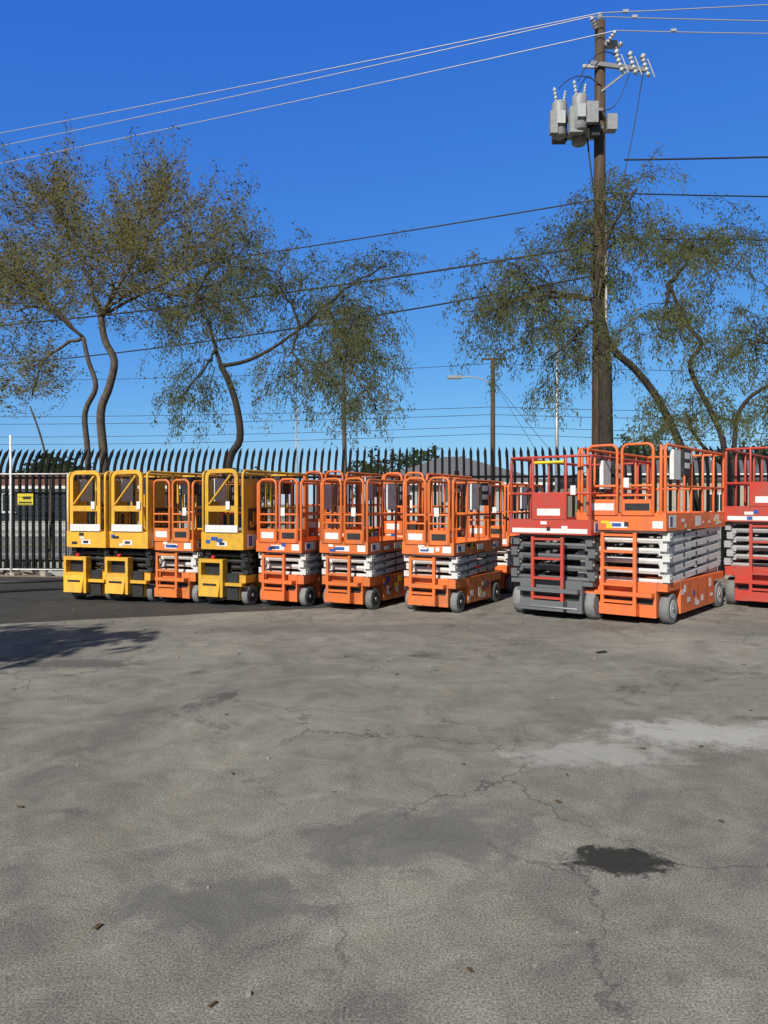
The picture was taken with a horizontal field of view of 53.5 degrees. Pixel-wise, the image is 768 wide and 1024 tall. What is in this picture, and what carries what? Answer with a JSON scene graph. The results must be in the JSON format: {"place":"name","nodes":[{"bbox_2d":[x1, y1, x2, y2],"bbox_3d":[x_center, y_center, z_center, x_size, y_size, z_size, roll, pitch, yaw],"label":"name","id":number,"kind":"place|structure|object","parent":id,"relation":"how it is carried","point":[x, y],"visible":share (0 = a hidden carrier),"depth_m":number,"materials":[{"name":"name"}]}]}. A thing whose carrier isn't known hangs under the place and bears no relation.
{"place":"outdoors","nodes":[
{"label":"outdoors","id":0,"kind":"place"},
{"bbox_2d":[2,473,263,526],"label":"building wall","id":1,"kind":"structure","parent":0,"point":[56,502],"depth_m":47.00,"materials":[{"name":"stone"}]},
{"bbox_2d":[0,505,767,1023],"bbox_3d":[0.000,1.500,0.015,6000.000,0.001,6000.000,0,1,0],"label":"ground","id":2,"kind":"structure","parent":0,"point":[356,851],"depth_m":3.65,"materials":[{"name":"concrete"}]},
{"bbox_2d":[0,112,293,558],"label":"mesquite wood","id":3,"kind":"object","parent":2,"relation":"on","point":[124,240],"visible":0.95,"depth_m":17.98,"materials":[{"name":"green plant"}]},
{"bbox_2d":[0,577,346,623],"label":"asphalt road","id":4,"kind":"structure","parent":2,"relation":"on","point":[38,606],"depth_m":11.13,"materials":[{"name":"grey asphalt"}]},
{"bbox_2d":[0,579,63,592],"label":"curb","id":5,"kind":"structure","parent":4,"relation":"on","point":[32,589],"depth_m":13.29,"materials":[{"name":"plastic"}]},
{"bbox_2d":[63,470,178,599],"bbox_3d":[-4.305,0.359,12.621,0.820,2.018,1.990,0,1,21],"label":"scissor lift","id":6,"kind":"object","parent":4,"relation":"on","point":[84,571],"visible":0.52,"depth_m":11.85,"materials":[{"name":"paint"}]},
{"bbox_2d":[105,470,217,601],"bbox_3d":[-3.581,0.361,12.423,0.820,2.018,1.990,0,1,22],"label":"scissor lift","id":7,"kind":"object","parent":4,"relation":"on","point":[127,573],"visible":0.56,"depth_m":11.66,"materials":[{"name":"paint"}]},
{"bbox_2d":[151,479,240,602],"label":"scissor lift","id":8,"kind":"object","parent":4,"relation":"on","point":[174,578],"visible":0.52,"depth_m":11.46,"materials":[{"name":"paint"}]},
{"bbox_2d":[198,469,308,604],"bbox_3d":[-2.020,0.365,12.029,0.820,2.018,1.990,0,1,25],"label":"scissor lift","id":9,"kind":"object","parent":4,"relation":"on","point":[220,577],"visible":0.58,"depth_m":11.29,"materials":[{"name":"paint"}]},
{"bbox_2d":[256,478,360,606],"bbox_3d":[-1.145,0.438,11.870,0.863,1.875,1.875,0,1,27],"label":"scissor lift","id":10,"kind":"object","parent":4,"relation":"on","point":[300,579],"visible":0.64,"depth_m":11.16,"materials":[{"name":"paint"}]},
{"bbox_2d":[303,470,397,564],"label":"scissor lift","id":11,"kind":"object","parent":4,"relation":"on","point":[373,494],"visible":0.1,"depth_m":13.29,"materials":[{"name":"paint"}]},
{"bbox_2d":[232,466,281,504],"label":"tree wood","id":12,"kind":"object","parent":2,"relation":"on","point":[262,495],"visible":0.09,"depth_m":84.82,"materials":[{"name":"green plant"}]},
{"bbox_2d":[110,202,437,524],"bbox_3d":[-2.405,-2.772,17.979,7.411,8.711,3.467,0,1,0],"label":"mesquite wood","id":13,"kind":"object","parent":2,"relation":"on","point":[275,292],"visible":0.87,"depth_m":17.77,"materials":[{"name":"green plant"}]},
{"bbox_2d":[295,407,298,512],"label":"pole","id":14,"kind":"object","parent":2,"relation":"on","point":[296,426],"visible":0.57,"depth_m":119.77,"materials":[{"name":"grey metal"}]},
{"bbox_2d":[259,292,415,479],"bbox_3d":[-0.997,-1.948,17.540,3.586,6.994,3.075,0,1,0],"label":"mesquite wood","id":15,"kind":"object","parent":2,"relation":"on","point":[316,378],"visible":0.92,"depth_m":17.42,"materials":[{"name":"green plant"}]},
{"bbox_2d":[0,567,733,581],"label":"dirt strip","id":16,"kind":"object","parent":2,"relation":"on","point":[29,573],"visible":0.11,"depth_m":15.93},
{"bbox_2d":[9,435,12,575],"bbox_3d":[-7.829,-0.140,15.987,0.160,2.950,0.160,0,1,0],"label":"white post","id":17,"kind":"object","parent":16,"relation":"on","point":[10,460],"visible":0.93,"depth_m":15.97,"materials":[{"name":"white metal"}]},
{"bbox_2d":[0,472,205,575],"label":"fence rail","id":18,"kind":"object","parent":16,"relation":"on","point":[57,573],"visible":0.16,"depth_m":15.93,"materials":[{"name":"grey metal"}]},
{"bbox_2d":[17,494,32,504],"bbox_3d":[-7.530,-0.267,15.991,0.340,0.240,0.010,0,1,4],"label":"yellow sign","id":19,"kind":"object","parent":18,"relation":"attached to","point":[22,499],"visible":1,"depth_m":15.99,"materials":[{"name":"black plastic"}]},
{"bbox_2d":[0,475,201,568],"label":"temporary fence panel","id":20,"kind":"object","parent":18,"relation":"attached to","point":[49,525],"depth_m":15.95,"materials":[{"name":"grey metal"}]},
{"bbox_2d":[0,445,767,574],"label":"palisade fence","id":21,"kind":"object","parent":16,"relation":"on","point":[522,476],"visible":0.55,"depth_m":16.19,"materials":[{"name":"black metal"}]},
{"bbox_2d":[430,143,767,557],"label":"tree","id":22,"kind":"object","parent":16,"relation":"on","point":[607,347],"visible":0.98,"depth_m":16.50,"materials":[{"name":"green plant"}]},
{"bbox_2d":[549,12,654,474],"bbox_3d":[4.789,-4.867,16.833,2.322,12.386,1.005,0,1,0],"label":"utility pole","id":23,"kind":"object","parent":16,"relation":"on","point":[586,120],"visible":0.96,"depth_m":16.79,"materials":[{"name":"brown wood"}]},
{"bbox_2d":[0,4,767,163],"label":"power lines","id":24,"kind":"object","parent":23,"relation":"attached to","point":[673,30],"visible":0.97,"depth_m":17.99,"materials":[{"name":"silver metal"}]},
{"bbox_2d":[0,156,767,364],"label":"service wires","id":25,"kind":"object","parent":23,"relation":"attached to","point":[470,265],"visible":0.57,"depth_m":18.00,"materials":[{"name":"black metal"}]},
{"bbox_2d":[320,477,421,609],"bbox_3d":[-0.172,0.441,11.581,0.863,1.875,1.875,0,1,28],"label":"scissor lift","id":26,"kind":"object","parent":2,"relation":"on","point":[372,579],"visible":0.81,"depth_m":10.94,"materials":[{"name":"paint"}]},
{"bbox_2d":[17,605,745,1007],"bbox_3d":[0.486,1.420,7.092,12.325,0.018,9.659,0,1,0],"label":"ground debris","id":27,"kind":"object","parent":2,"relation":"on","point":[469,969],"visible":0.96,"depth_m":3.76,"materials":[{"name":"brown plant"}]},
{"bbox_2d":[347,446,429,499],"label":"tree wood","id":28,"kind":"object","parent":2,"relation":"on","point":[374,467],"visible":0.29,"depth_m":76.38,"materials":[{"name":"green plant"}]},
{"bbox_2d":[382,472,472,572],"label":"scissor lift","id":29,"kind":"object","parent":2,"relation":"on","point":[388,527],"visible":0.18,"depth_m":12.70,"materials":[{"name":"paint"}]},
{"bbox_2d":[402,476,501,612],"bbox_3d":[1.033,0.444,11.266,0.863,1.875,1.875,0,1,30],"label":"scissor lift","id":30,"kind":"object","parent":2,"relation":"on","point":[455,579],"visible":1,"depth_m":10.69,"materials":[{"name":"paint"}]},
{"bbox_2d":[467,482,543,592],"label":"scissor lift","id":31,"kind":"object","parent":2,"relation":"on","point":[504,561],"visible":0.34,"depth_m":12.84,"materials":[{"name":"paint"}]},
{"bbox_2d":[509,454,650,618],"bbox_3d":[2.858,0.316,10.916,1.233,2.138,2.405,0,1,38],"label":"scissor lift","id":32,"kind":"object","parent":2,"relation":"on","point":[563,587],"visible":0.64,"depth_m":10.08,"materials":[{"name":"red metal"}]},
{"bbox_2d":[577,442,724,623],"bbox_3d":[3.767,0.255,10.618,1.233,2.265,2.625,0,1,39],"label":"scissor lift","id":33,"kind":"object","parent":2,"relation":"on","point":[669,586],"visible":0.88,"depth_m":9.74,"materials":[{"name":"paint"}]},
{"bbox_2d":[724,446,767,603],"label":"scissor lift","id":34,"kind":"object","parent":2,"relation":"on","point":[748,581],"visible":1,"depth_m":11.13,"materials":[{"name":"paint"}]},
{"bbox_2d":[0,0,767,504],"label":"sky","id":35,"kind":"structure","parent":0,"point":[471,141],"materials":[{"name":"blue"}]},
{"bbox_2d":[2,519,766,570],"bbox_3d":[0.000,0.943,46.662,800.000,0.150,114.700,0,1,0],"label":"street","id":36,"kind":"structure","parent":0,"point":[70,548],"depth_m":26.83,"materials":[{"name":"grey asphalt"}]},
{"bbox_2d":[15,449,93,472],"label":"tree wood","id":37,"kind":"object","parent":36,"relation":"on","point":[51,466],"visible":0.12,"depth_m":61.26,"materials":[{"name":"green plant"}]},
{"bbox_2d":[2,521,194,529],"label":"boundary wall","id":38,"kind":"structure","parent":36,"relation":"on","point":[56,523],"depth_m":44.01,"materials":[{"name":"concrete"}]},
{"bbox_2d":[393,443,469,469],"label":"tree wood","id":39,"kind":"object","parent":36,"relation":"on","point":[417,451],"visible":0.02,"depth_m":66.99,"materials":[{"name":"green plant"}]},
{"bbox_2d":[447,357,502,525],"bbox_3d":[4.815,-3.496,39.908,2.989,9.167,0.348,0,1,-2],"label":"street light pole","id":40,"kind":"object","parent":36,"relation":"on","point":[492,430],"visible":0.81,"depth_m":39.85,"materials":[{"name":"brown wood"}]},
{"bbox_2d":[0,363,767,490],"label":"guy wires","id":41,"kind":"object","parent":40,"relation":"attached to","point":[366,418],"visible":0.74,"depth_m":40.24,"materials":[{"name":"black metal"}]},
{"bbox_2d":[553,326,560,541],"bbox_3d":[6.800,-3.040,29.970,0.600,8.460,0.320,0,1,0],"label":"steel mast","id":42,"kind":"object","parent":36,"relation":"on","point":[556,431],"visible":0.17,"depth_m":29.92,"materials":[{"name":"grey metal"}]},
{"bbox_2d":[614,433,667,462],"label":"tree wood","id":43,"kind":"object","parent":36,"relation":"on","point":[633,448],"visible":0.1,"depth_m":67.78,"materials":[{"name":"green plant"}]},
{"bbox_2d":[546,460,766,527],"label":"tan shop building","id":44,"kind":"structure","parent":36,"relation":"on","point":[674,483],"depth_m":48.00,"materials":[{"name":"grey"}]},
{"bbox_2d":[657,439,767,459],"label":"tree wood","id":45,"kind":"object","parent":36,"relation":"on","point":[739,455],"visible":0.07,"depth_m":63.77,"materials":[{"name":"green plant"}]},
{"bbox_2d":[375,457,554,526],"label":"grey house","id":46,"kind":"structure","parent":0,"point":[460,467],"depth_m":50.08,"materials":[{"name":"grey"}]}
]}

